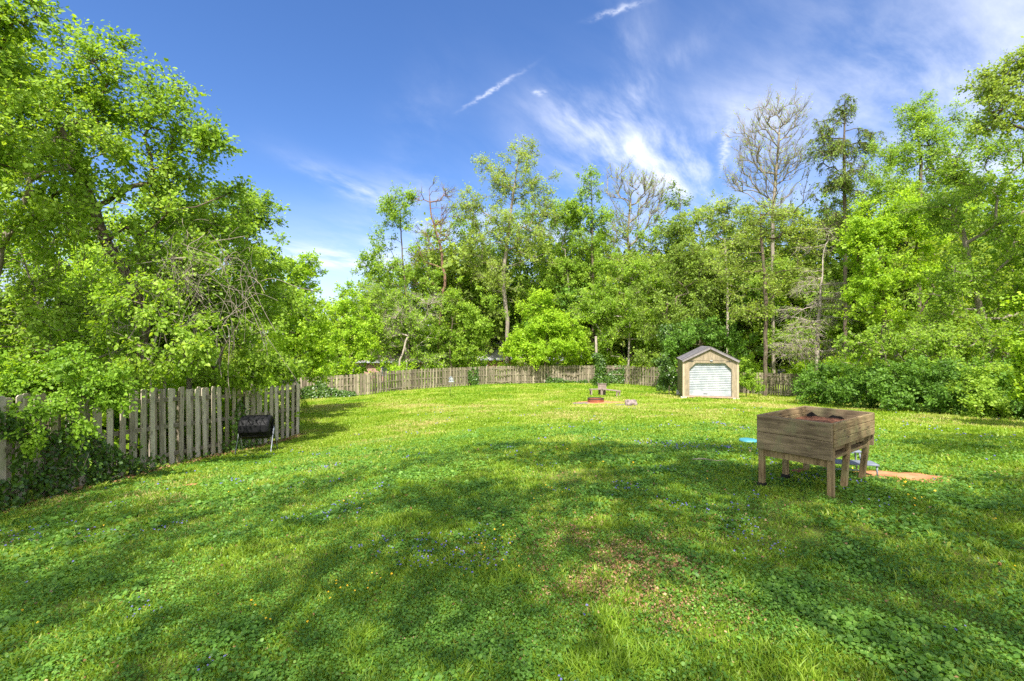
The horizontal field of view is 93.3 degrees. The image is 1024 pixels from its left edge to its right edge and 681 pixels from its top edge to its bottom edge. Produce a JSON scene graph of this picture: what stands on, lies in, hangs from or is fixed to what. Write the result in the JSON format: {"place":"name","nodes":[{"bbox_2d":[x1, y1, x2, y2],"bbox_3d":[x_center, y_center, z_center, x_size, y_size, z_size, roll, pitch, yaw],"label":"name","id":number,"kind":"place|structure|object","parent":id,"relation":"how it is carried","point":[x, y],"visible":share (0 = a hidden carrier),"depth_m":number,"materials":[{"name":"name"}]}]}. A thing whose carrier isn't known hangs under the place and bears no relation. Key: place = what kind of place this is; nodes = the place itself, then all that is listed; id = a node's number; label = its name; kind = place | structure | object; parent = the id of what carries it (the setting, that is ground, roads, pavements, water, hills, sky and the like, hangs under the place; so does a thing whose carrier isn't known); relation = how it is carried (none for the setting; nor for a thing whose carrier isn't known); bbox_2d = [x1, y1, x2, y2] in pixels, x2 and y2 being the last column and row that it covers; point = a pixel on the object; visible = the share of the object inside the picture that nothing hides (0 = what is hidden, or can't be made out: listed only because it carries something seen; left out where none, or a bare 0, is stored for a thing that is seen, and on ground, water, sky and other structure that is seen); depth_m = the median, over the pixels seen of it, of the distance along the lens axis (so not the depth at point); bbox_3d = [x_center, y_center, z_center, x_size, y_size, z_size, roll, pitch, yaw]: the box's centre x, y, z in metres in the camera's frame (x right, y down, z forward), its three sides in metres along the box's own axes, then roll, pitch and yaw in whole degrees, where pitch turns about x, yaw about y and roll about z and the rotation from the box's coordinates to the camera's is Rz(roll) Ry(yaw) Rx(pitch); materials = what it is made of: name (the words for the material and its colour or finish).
{"place":"outdoors","nodes":[
{"label":"outdoors","id":0,"kind":"place"},
{"bbox_2d":[0,346,1023,680],"bbox_3d":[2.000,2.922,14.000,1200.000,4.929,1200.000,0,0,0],"label":"ground","id":1,"kind":"structure","parent":0,"point":[660,566],"depth_m":3.92,"materials":[{"name":"green plant"}]},
{"bbox_2d":[0,0,81,188],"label":"overhanging tree","id":2,"kind":"object","parent":1,"relation":"on","point":[9,157],"visible":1,"depth_m":8.67,"materials":[{"name":"green plant"}]},
{"bbox_2d":[0,241,128,381],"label":"woodland tree","id":3,"kind":"object","parent":1,"relation":"on","point":[98,359],"visible":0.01,"depth_m":21.19,"materials":[{"name":"green plant"}]},
{"bbox_2d":[0,37,146,276],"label":"leafy tree","id":4,"kind":"object","parent":1,"relation":"on","point":[43,214],"visible":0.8,"depth_m":10.39,"materials":[{"name":"green plant"}]},
{"bbox_2d":[0,340,148,492],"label":"honeysuckle shrub","id":5,"kind":"object","parent":1,"relation":"on","point":[102,390],"visible":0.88,"depth_m":8.44,"materials":[{"name":"green leaves"},{"name":"brown bark"}]},
{"bbox_2d":[0,345,149,490],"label":"brushwood","id":6,"kind":"object","parent":1,"relation":"on","point":[116,438],"visible":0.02,"depth_m":10.47,"materials":[{"name":"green plant"}]},
{"bbox_2d":[0,239,154,466],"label":"tree","id":7,"kind":"object","parent":1,"relation":"on","point":[35,326],"visible":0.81,"depth_m":10.81,"materials":[{"name":"green plant"}]},
{"bbox_2d":[0,198,227,366],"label":"sunlit tree","id":8,"kind":"object","parent":1,"relation":"on","point":[74,267],"visible":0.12,"depth_m":20.17,"materials":[{"name":"green plant"}]},
{"bbox_2d":[0,7,272,456],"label":"leaning tree","id":9,"kind":"object","parent":1,"relation":"on","point":[206,137],"visible":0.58,"depth_m":11.76,"materials":[{"name":"green plant"}]},
{"bbox_2d":[0,383,299,506],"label":"picket fence","id":10,"kind":"object","parent":1,"relation":"on","point":[202,395],"visible":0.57,"depth_m":11.46,"materials":[{"name":"grey wood"}]},
{"bbox_2d":[0,407,149,512],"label":"ivy","id":11,"kind":"object","parent":10,"relation":"attached to","point":[17,500],"visible":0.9,"depth_m":8.61,"materials":[{"name":"green plant"}]},
{"bbox_2d":[221,400,262,452],"bbox_3d":[-7.723,2.478,13.982,0.440,1.511,1.693,0,0,6],"label":"ivy","id":12,"kind":"object","parent":10,"relation":"attached to","point":[233,447],"visible":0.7,"depth_m":13.85,"materials":[{"name":"green plant"}]},
{"bbox_2d":[0,194,321,456],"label":"vine tangled tree","id":13,"kind":"object","parent":1,"relation":"on","point":[183,275],"visible":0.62,"depth_m":11.32,"materials":[{"name":"green plant"}]},
{"bbox_2d":[75,237,229,393],"bbox_3d":[-7.436,0.513,10.627,2.874,5.247,2.602,0,0,0],"label":"leafy bough","id":14,"kind":"object","parent":13,"relation":"attached to","point":[202,348],"visible":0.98,"depth_m":9.93,"materials":[{"name":"green plant"}]},
{"bbox_2d":[46,173,291,359],"bbox_3d":[-16.947,-2.184,24.113,12.627,12.565,5.297,0,0,0],"label":"backdrop tree","id":15,"kind":"object","parent":1,"relation":"on","point":[281,343],"visible":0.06,"depth_m":23.47,"materials":[{"name":"green plant"}]},
{"bbox_2d":[126,393,222,459],"bbox_3d":[-9.353,2.289,13.116,2.163,2.044,2.236,0,0,38],"label":"undergrowth shrub","id":16,"kind":"object","parent":1,"relation":"on","point":[167,444],"visible":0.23,"depth_m":13.06,"materials":[{"name":"green plant"}]},
{"bbox_2d":[101,155,264,453],"bbox_3d":[-9.212,-0.952,14.098,4.900,8.671,3.314,0,0,0],"label":"leafy tree","id":17,"kind":"object","parent":1,"relation":"on","point":[199,212],"visible":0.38,"depth_m":13.80,"materials":[{"name":"green plant"}]},
{"bbox_2d":[114,355,285,444],"bbox_3d":[-10.851,2.278,16.684,7.038,4.076,3.841,0,0,-42],"label":"brushwood","id":18,"kind":"object","parent":1,"relation":"on","point":[177,384],"visible":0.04,"depth_m":16.09,"materials":[{"name":"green plant"}]},
{"bbox_2d":[94,224,312,450],"bbox_3d":[-8.810,-0.044,14.580,5.710,6.930,3.475,0,0,0],"label":"leafy tree","id":19,"kind":"object","parent":1,"relation":"on","point":[253,361],"visible":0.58,"depth_m":14.18,"materials":[{"name":"green plant"}]},
{"bbox_2d":[169,186,323,408],"bbox_3d":[-10.899,-1.332,19.621,6.291,9.973,3.606,0,0,0],"label":"tall leafy tree","id":20,"kind":"object","parent":1,"relation":"on","point":[266,208],"visible":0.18,"depth_m":19.45,"materials":[{"name":"green plant"}]},
{"bbox_2d":[234,415,278,453],"bbox_3d":[-7.021,2.596,13.322,0.947,1.063,0.660,0,0,-10],"label":"compost tumbler","id":21,"kind":"object","parent":1,"relation":"on","point":[256,426],"visible":0.98,"depth_m":13.09,"materials":[{"name":"black plastic"}]},
{"bbox_2d":[256,248,356,386],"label":"round lime tree","id":22,"kind":"object","parent":1,"relation":"on","point":[318,340],"visible":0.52,"depth_m":25.22,"materials":[{"name":"green plant"}]},
{"bbox_2d":[300,380,356,399],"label":"ivy","id":23,"kind":"object","parent":1,"relation":"on","point":[323,390],"visible":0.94,"depth_m":40.04,"materials":[{"name":"green plant"}]},
{"bbox_2d":[304,278,387,376],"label":"spreading tree","id":24,"kind":"object","parent":1,"relation":"on","point":[362,333],"visible":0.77,"depth_m":44.05,"materials":[{"name":"green plant"}]},
{"bbox_2d":[338,269,419,372],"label":"second row tree","id":25,"kind":"object","parent":1,"relation":"on","point":[373,289],"visible":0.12,"depth_m":57.26,"materials":[{"name":"green plant"}]},
{"bbox_2d":[345,343,432,381],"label":"house","id":26,"kind":"structure","parent":1,"relation":"on","point":[371,368],"depth_m":57.02,"materials":[{"name":"brick"}]},
{"bbox_2d":[349,180,445,366],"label":"twin top tree","id":27,"kind":"object","parent":1,"relation":"on","point":[391,213],"visible":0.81,"depth_m":51.61,"materials":[{"name":"green plant"}]},
{"bbox_2d":[349,277,448,374],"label":"leafy tree","id":28,"kind":"object","parent":1,"relation":"on","point":[411,315],"visible":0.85,"depth_m":46.68,"materials":[{"name":"green plant"}]},
{"bbox_2d":[364,291,443,375],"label":"leafy tree","id":29,"kind":"object","parent":1,"relation":"on","point":[394,316],"visible":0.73,"depth_m":46.40,"materials":[{"name":"green plant"}]},
{"bbox_2d":[380,230,459,366],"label":"second row tree","id":30,"kind":"object","parent":1,"relation":"on","point":[449,283],"visible":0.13,"depth_m":59.10,"materials":[{"name":"green plant"}]},
{"bbox_2d":[403,175,460,382],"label":"crooked bare tree","id":31,"kind":"object","parent":1,"relation":"on","point":[440,222],"visible":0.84,"depth_m":52.92,"materials":[{"name":"brown bark"}]},
{"bbox_2d":[405,274,511,369],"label":"leafy tree","id":32,"kind":"object","parent":1,"relation":"on","point":[474,328],"visible":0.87,"depth_m":49.52,"materials":[{"name":"green plant"}]},
{"bbox_2d":[399,212,550,376],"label":"woodland tree","id":33,"kind":"object","parent":1,"relation":"on","point":[450,260],"visible":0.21,"depth_m":57.16,"materials":[{"name":"green plant"}]},
{"bbox_2d":[419,239,530,370],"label":"woodland tree","id":34,"kind":"object","parent":1,"relation":"on","point":[510,297],"visible":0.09,"depth_m":62.19,"materials":[{"name":"green plant"}]},
{"bbox_2d":[443,209,509,366],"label":"second row tree","id":35,"kind":"object","parent":1,"relation":"on","point":[473,299],"visible":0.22,"depth_m":60.73,"materials":[{"name":"green plant"}]},
{"bbox_2d":[300,365,660,398],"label":"picket fence","id":36,"kind":"object","parent":1,"relation":"on","point":[408,380],"visible":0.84,"depth_m":45.93,"materials":[{"name":"beige wood"}]},
{"bbox_2d":[446,134,562,363],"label":"airy oak tree","id":37,"kind":"object","parent":1,"relation":"on","point":[497,280],"visible":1,"depth_m":53.62,"materials":[{"name":"green plant"}]},
{"bbox_2d":[3,404,1014,679],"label":"violet flowers","id":38,"kind":"object","parent":1,"relation":"on","point":[485,530],"visible":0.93,"depth_m":5.49,"materials":[{"name":"plant"}]},
{"bbox_2d":[0,421,1023,680],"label":"ground cover","id":39,"kind":"object","parent":1,"relation":"on","point":[782,595],"visible":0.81,"depth_m":3.82,"materials":[{"name":"green plant"}]},
{"bbox_2d":[0,382,1023,591],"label":"lawn grass","id":40,"kind":"structure","parent":1,"relation":"on","point":[568,397],"depth_m":18.41,"materials":[{"name":"green plant"}]},
{"bbox_2d":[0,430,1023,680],"bbox_3d":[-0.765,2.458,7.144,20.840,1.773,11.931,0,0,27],"label":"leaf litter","id":41,"kind":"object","parent":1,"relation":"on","point":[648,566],"visible":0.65,"depth_m":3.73,"materials":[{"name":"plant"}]},
{"bbox_2d":[484,197,555,342],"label":"second row tree","id":42,"kind":"object","parent":1,"relation":"on","point":[518,268],"visible":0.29,"depth_m":61.21,"materials":[{"name":"green plant"}]},
{"bbox_2d":[498,285,595,382],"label":"round maple tree","id":43,"kind":"object","parent":1,"relation":"on","point":[516,345],"visible":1,"depth_m":49.10,"materials":[{"name":"green plant"}]},
{"bbox_2d":[504,265,590,363],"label":"woodland tree","id":44,"kind":"object","parent":1,"relation":"on","point":[565,301],"visible":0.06,"depth_m":55.73,"materials":[{"name":"green plant"}]},
{"bbox_2d":[512,197,609,359],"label":"dense tree","id":45,"kind":"object","parent":1,"relation":"on","point":[580,276],"visible":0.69,"depth_m":55.38,"materials":[{"name":"green plant"}]},
{"bbox_2d":[527,195,597,344],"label":"second row tree","id":46,"kind":"object","parent":1,"relation":"on","point":[567,235],"visible":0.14,"depth_m":61.32,"materials":[{"name":"green plant"}]},
{"bbox_2d":[523,230,644,362],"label":"woodland tree","id":47,"kind":"object","parent":1,"relation":"on","point":[602,298],"visible":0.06,"depth_m":59.70,"materials":[{"name":"green plant"}]},
{"bbox_2d":[545,364,624,383],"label":"ivy","id":48,"kind":"object","parent":1,"relation":"on","point":[614,379],"visible":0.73,"depth_m":48.38,"materials":[{"name":"green plant"}]},
{"bbox_2d":[556,163,618,366],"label":"spire tree","id":49,"kind":"object","parent":1,"relation":"on","point":[594,248],"visible":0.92,"depth_m":54.62,"materials":[{"name":"green plant"}]},
{"bbox_2d":[517,235,659,368],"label":"woodland tree","id":50,"kind":"object","parent":1,"relation":"on","point":[614,346],"visible":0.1,"depth_m":59.42,"materials":[{"name":"green plant"}]},
{"bbox_2d":[589,336,609,385],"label":"ivied pole","id":51,"kind":"object","parent":1,"relation":"on","point":[600,373],"visible":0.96,"depth_m":44.56,"materials":[{"name":"green plant"}]},
{"bbox_2d":[569,205,652,359],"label":"second row tree","id":52,"kind":"object","parent":1,"relation":"on","point":[609,241],"visible":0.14,"depth_m":58.92,"materials":[{"name":"green plant"}]},
{"bbox_2d":[565,248,675,379],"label":"leafy tree","id":53,"kind":"object","parent":1,"relation":"on","point":[596,307],"visible":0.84,"depth_m":50.01,"materials":[{"name":"green plant"}]},
{"bbox_2d":[598,160,677,363],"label":"twiggy tree","id":54,"kind":"object","parent":1,"relation":"on","point":[651,184],"visible":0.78,"depth_m":57.76,"materials":[{"name":"grey plant"}]},
{"bbox_2d":[619,210,691,367],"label":"second row tree","id":55,"kind":"object","parent":1,"relation":"on","point":[654,233],"visible":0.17,"depth_m":56.93,"materials":[{"name":"green plant"}]},
{"bbox_2d":[599,209,720,366],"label":"woodland tree","id":56,"kind":"object","parent":1,"relation":"on","point":[649,271],"visible":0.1,"depth_m":55.75,"materials":[{"name":"green plant"}]},
{"bbox_2d":[651,351,677,392],"bbox_3d":[10.501,2.256,33.086,2.210,3.095,1.591,0,0,0],"label":"corner shrub","id":57,"kind":"object","parent":1,"relation":"on","point":[663,363],"visible":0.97,"depth_m":32.95,"materials":[{"name":"green plant"}]},
{"bbox_2d":[654,323,678,389],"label":"ivy clad tree","id":58,"kind":"object","parent":1,"relation":"on","point":[665,329],"visible":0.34,"depth_m":40.69,"materials":[{"name":"green plant"}]},
{"bbox_2d":[650,180,705,354],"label":"ivy clad conifer","id":59,"kind":"object","parent":1,"relation":"on","point":[676,232],"visible":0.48,"depth_m":51.77,"materials":[{"name":"green plant"}]},
{"bbox_2d":[625,231,737,367],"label":"feathery tree","id":60,"kind":"object","parent":1,"relation":"on","point":[695,300],"visible":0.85,"depth_m":45.77,"materials":[{"name":"green leaves"},{"name":"brown bark"}]},
{"bbox_2d":[659,193,741,350],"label":"second row tree","id":61,"kind":"object","parent":1,"relation":"on","point":[720,297],"visible":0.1,"depth_m":55.51,"materials":[{"name":"green plant"}]},
{"bbox_2d":[676,346,739,398],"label":"garden shed","id":62,"kind":"structure","parent":1,"relation":"on","point":[707,371],"depth_m":28.11,"materials":[{"name":"beige wood"}]},
{"bbox_2d":[689,363,731,395],"bbox_3d":[11.515,2.237,28.116,2.340,1.960,0.064,0,0,15],"label":"roller door","id":63,"kind":"structure","parent":62,"relation":"in","point":[705,379],"depth_m":28.11,"materials":[{"name":"white paint"}]},
{"bbox_2d":[661,315,768,390],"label":"dark shade tree","id":64,"kind":"object","parent":1,"relation":"on","point":[695,331],"visible":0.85,"depth_m":38.39,"materials":[{"name":"green plant"}]},
{"bbox_2d":[674,189,774,352],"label":"young tree","id":65,"kind":"object","parent":1,"relation":"on","point":[724,244],"visible":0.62,"depth_m":48.59,"materials":[{"name":"green plant"}]},
{"bbox_2d":[676,369,810,395],"bbox_3d":[19.648,3.466,39.554,13.778,2.176,1.378,0,0,36],"label":"picket fence","id":66,"kind":"object","parent":1,"relation":"on","point":[788,379],"visible":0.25,"depth_m":38.34,"materials":[{"name":"beige wood"}]},
{"bbox_2d":[708,198,788,355],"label":"second row tree","id":67,"kind":"object","parent":1,"relation":"on","point":[752,259],"visible":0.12,"depth_m":53.51,"materials":[{"name":"green plant"}]},
{"bbox_2d":[739,356,766,396],"bbox_3d":[15.017,2.388,30.983,2.420,2.851,1.767,0,0,20],"label":"corner shrub","id":68,"kind":"object","parent":1,"relation":"on","point":[747,381],"visible":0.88,"depth_m":30.78,"materials":[{"name":"green plant"}]},
{"bbox_2d":[704,258,805,373],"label":"woodland tree","id":69,"kind":"object","parent":1,"relation":"on","point":[752,297],"visible":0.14,"depth_m":51.63,"materials":[{"name":"green plant"}]},
{"bbox_2d":[696,192,834,395],"bbox_3d":[19.172,-3.514,36.758,9.629,15.687,5.428,0,0,0],"label":"layered tree","id":70,"kind":"object","parent":1,"relation":"on","point":[775,275],"visible":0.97,"depth_m":36.36,"materials":[{"name":"green plant"}]},
{"bbox_2d":[715,83,818,385],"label":"tall bare tree","id":71,"kind":"object","parent":1,"relation":"on","point":[776,166],"visible":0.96,"depth_m":46.77,"materials":[{"name":"grey plant"}]},
{"bbox_2d":[724,227,842,377],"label":"woodland tree","id":72,"kind":"object","parent":1,"relation":"on","point":[779,366],"visible":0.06,"depth_m":50.82,"materials":[{"name":"green plant"}]},
{"bbox_2d":[754,191,839,368],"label":"second row tree","id":73,"kind":"object","parent":1,"relation":"on","point":[768,224],"visible":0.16,"depth_m":51.30,"materials":[{"name":"green plant"}]},
{"bbox_2d":[746,248,879,358],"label":"backdrop tree","id":74,"kind":"object","parent":1,"relation":"on","point":[835,332],"visible":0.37,"depth_m":45.49,"materials":[{"name":"green plant"}]},
{"bbox_2d":[765,226,862,383],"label":"dead spruce tree","id":75,"kind":"object","parent":1,"relation":"on","point":[816,328],"visible":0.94,"depth_m":34.89,"materials":[{"name":"grey wood"}]},
{"bbox_2d":[757,406,874,499],"bbox_3d":[3.718,1.355,5.897,1.334,0.929,0.821,0,0,-37],"label":"raised planter box","id":76,"kind":"object","parent":1,"relation":"on","point":[806,436],"visible":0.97,"depth_m":5.59,"materials":[{"name":"brown wood"}]},
{"bbox_2d":[739,198,902,369],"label":"woodland tree","id":77,"kind":"object","parent":1,"relation":"on","point":[807,258],"visible":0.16,"depth_m":48.89,"materials":[{"name":"green plant"}]},
{"bbox_2d":[789,357,867,405],"bbox_3d":[16.911,2.317,25.526,4.087,2.901,3.397,0,0,-44],"label":"hedge shrub","id":78,"kind":"object","parent":1,"relation":"on","point":[822,392],"visible":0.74,"depth_m":25.14,"materials":[{"name":"green plant"}]},
{"bbox_2d":[796,188,891,354],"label":"second row tree","id":79,"kind":"object","parent":1,"relation":"on","point":[825,212],"visible":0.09,"depth_m":49.93,"materials":[{"name":"green plant"}]},
{"bbox_2d":[800,93,888,357],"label":"drooping spruce tree","id":80,"kind":"object","parent":1,"relation":"on","point":[845,183],"visible":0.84,"depth_m":43.80,"materials":[{"name":"green plant"}]},
{"bbox_2d":[826,356,902,408],"bbox_3d":[16.669,2.110,22.360,3.763,2.745,3.257,0,0,0],"label":"hedge shrub","id":81,"kind":"object","parent":1,"relation":"on","point":[861,385],"visible":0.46,"depth_m":22.19,"materials":[{"name":"green plant"}]},
{"bbox_2d":[825,161,922,347],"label":"second row tree","id":82,"kind":"object","parent":1,"relation":"on","point":[875,204],"visible":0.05,"depth_m":45.72,"materials":[{"name":"green plant"}]},
{"bbox_2d":[832,182,963,359],"bbox_3d":[24.462,-2.988,31.137,8.071,13.830,4.509,0,0,0],"label":"bright maple tree","id":83,"kind":"object","parent":1,"relation":"on","point":[880,234],"visible":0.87,"depth_m":30.55,"materials":[{"name":"green plant"}]},
{"bbox_2d":[822,251,980,375],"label":"woodland tree","id":84,"kind":"object","parent":1,"relation":"on","point":[900,303],"visible":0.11,"depth_m":41.52,"materials":[{"name":"green plant"}]},
{"bbox_2d":[853,470,955,482],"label":"bare dirt","id":85,"kind":"structure","parent":1,"relation":"on","point":[916,476],"depth_m":6.35,"materials":[{"name":"orange soil"}]},
{"bbox_2d":[807,191,1023,363],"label":"woodland tree","id":86,"kind":"object","parent":1,"relation":"on","point":[982,228],"visible":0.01,"depth_m":43.79,"materials":[{"name":"green plant"}]},
{"bbox_2d":[867,353,967,412],"bbox_3d":[16.515,1.946,20.063,4.239,2.849,3.370,0,0,0],"label":"hedge shrub","id":87,"kind":"object","parent":1,"relation":"on","point":[911,397],"visible":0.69,"depth_m":19.47,"materials":[{"name":"green plant"}]},
{"bbox_2d":[849,89,994,310],"bbox_3d":[33.460,-8.197,38.963,10.955,24.498,5.035,0,0,0],"label":"locust tree","id":88,"kind":"object","parent":1,"relation":"on","point":[923,120],"visible":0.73,"depth_m":38.63,"materials":[{"name":"green plant"}]},
{"bbox_2d":[832,311,1023,409],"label":"bush","id":89,"kind":"object","parent":1,"relation":"on","point":[941,341],"visible":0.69,"depth_m":21.28,"materials":[{"name":"green plant"}]},
{"bbox_2d":[858,214,1016,377],"bbox_3d":[28.810,-2.765,32.828,14.116,13.536,11.380,0,0,-15],"label":"woodland tree","id":90,"kind":"object","parent":1,"relation":"on","point":[897,265],"visible":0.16,"depth_m":32.43,"materials":[{"name":"green plant"}]},
{"bbox_2d":[891,163,997,309],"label":"second row tree","id":91,"kind":"object","parent":1,"relation":"on","point":[929,189],"visible":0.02,"depth_m":41.66,"materials":[{"name":"green plant"}]},
{"bbox_2d":[890,114,1023,377],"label":"broad tree","id":92,"kind":"object","parent":1,"relation":"on","point":[998,228],"visible":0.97,"depth_m":23.67,"materials":[{"name":"green plant"}]},
{"bbox_2d":[905,352,1013,414],"bbox_3d":[16.782,1.767,18.203,3.848,2.669,2.798,0,0,-13],"label":"hedge shrub","id":93,"kind":"object","parent":1,"relation":"on","point":[941,400],"visible":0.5,"depth_m":17.89,"materials":[{"name":"green plant"}]},
{"bbox_2d":[936,168,1023,358],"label":"woodland tree","id":94,"kind":"object","parent":1,"relation":"on","point":[985,204],"visible":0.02,"depth_m":39.81,"materials":[{"name":"green plant"}]},
{"bbox_2d":[944,358,1023,419],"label":"hedge shrub","id":95,"kind":"object","parent":1,"relation":"on","point":[974,404],"visible":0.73,"depth_m":16.35,"materials":[{"name":"green plant"}]},
{"bbox_2d":[954,36,1023,147],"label":"overhanging tree","id":96,"kind":"object","parent":1,"relation":"on","point":[993,91],"visible":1,"depth_m":19.92,"materials":[{"name":"green plant"}]},
{"bbox_2d":[961,170,1023,359],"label":"woodland tree","id":97,"kind":"object","parent":1,"relation":"on","point":[1019,265],"visible":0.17,"depth_m":25.58,"materials":[{"name":"green plant"}]},
{"bbox_2d":[981,370,1023,420],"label":"hedge shrub","id":98,"kind":"object","parent":1,"relation":"on","point":[1019,406],"visible":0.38,"depth_m":15.63,"materials":[{"name":"green plant"}]},
{"bbox_2d":[999,291,1023,401],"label":"lime sapling","id":99,"kind":"object","parent":1,"relation":"on","point":[1014,342],"visible":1,"depth_m":12.59,"materials":[{"name":"green plant"}]},
{"bbox_2d":[0,0,1023,340],"label":"sky","id":100,"kind":"structure","parent":0,"point":[329,103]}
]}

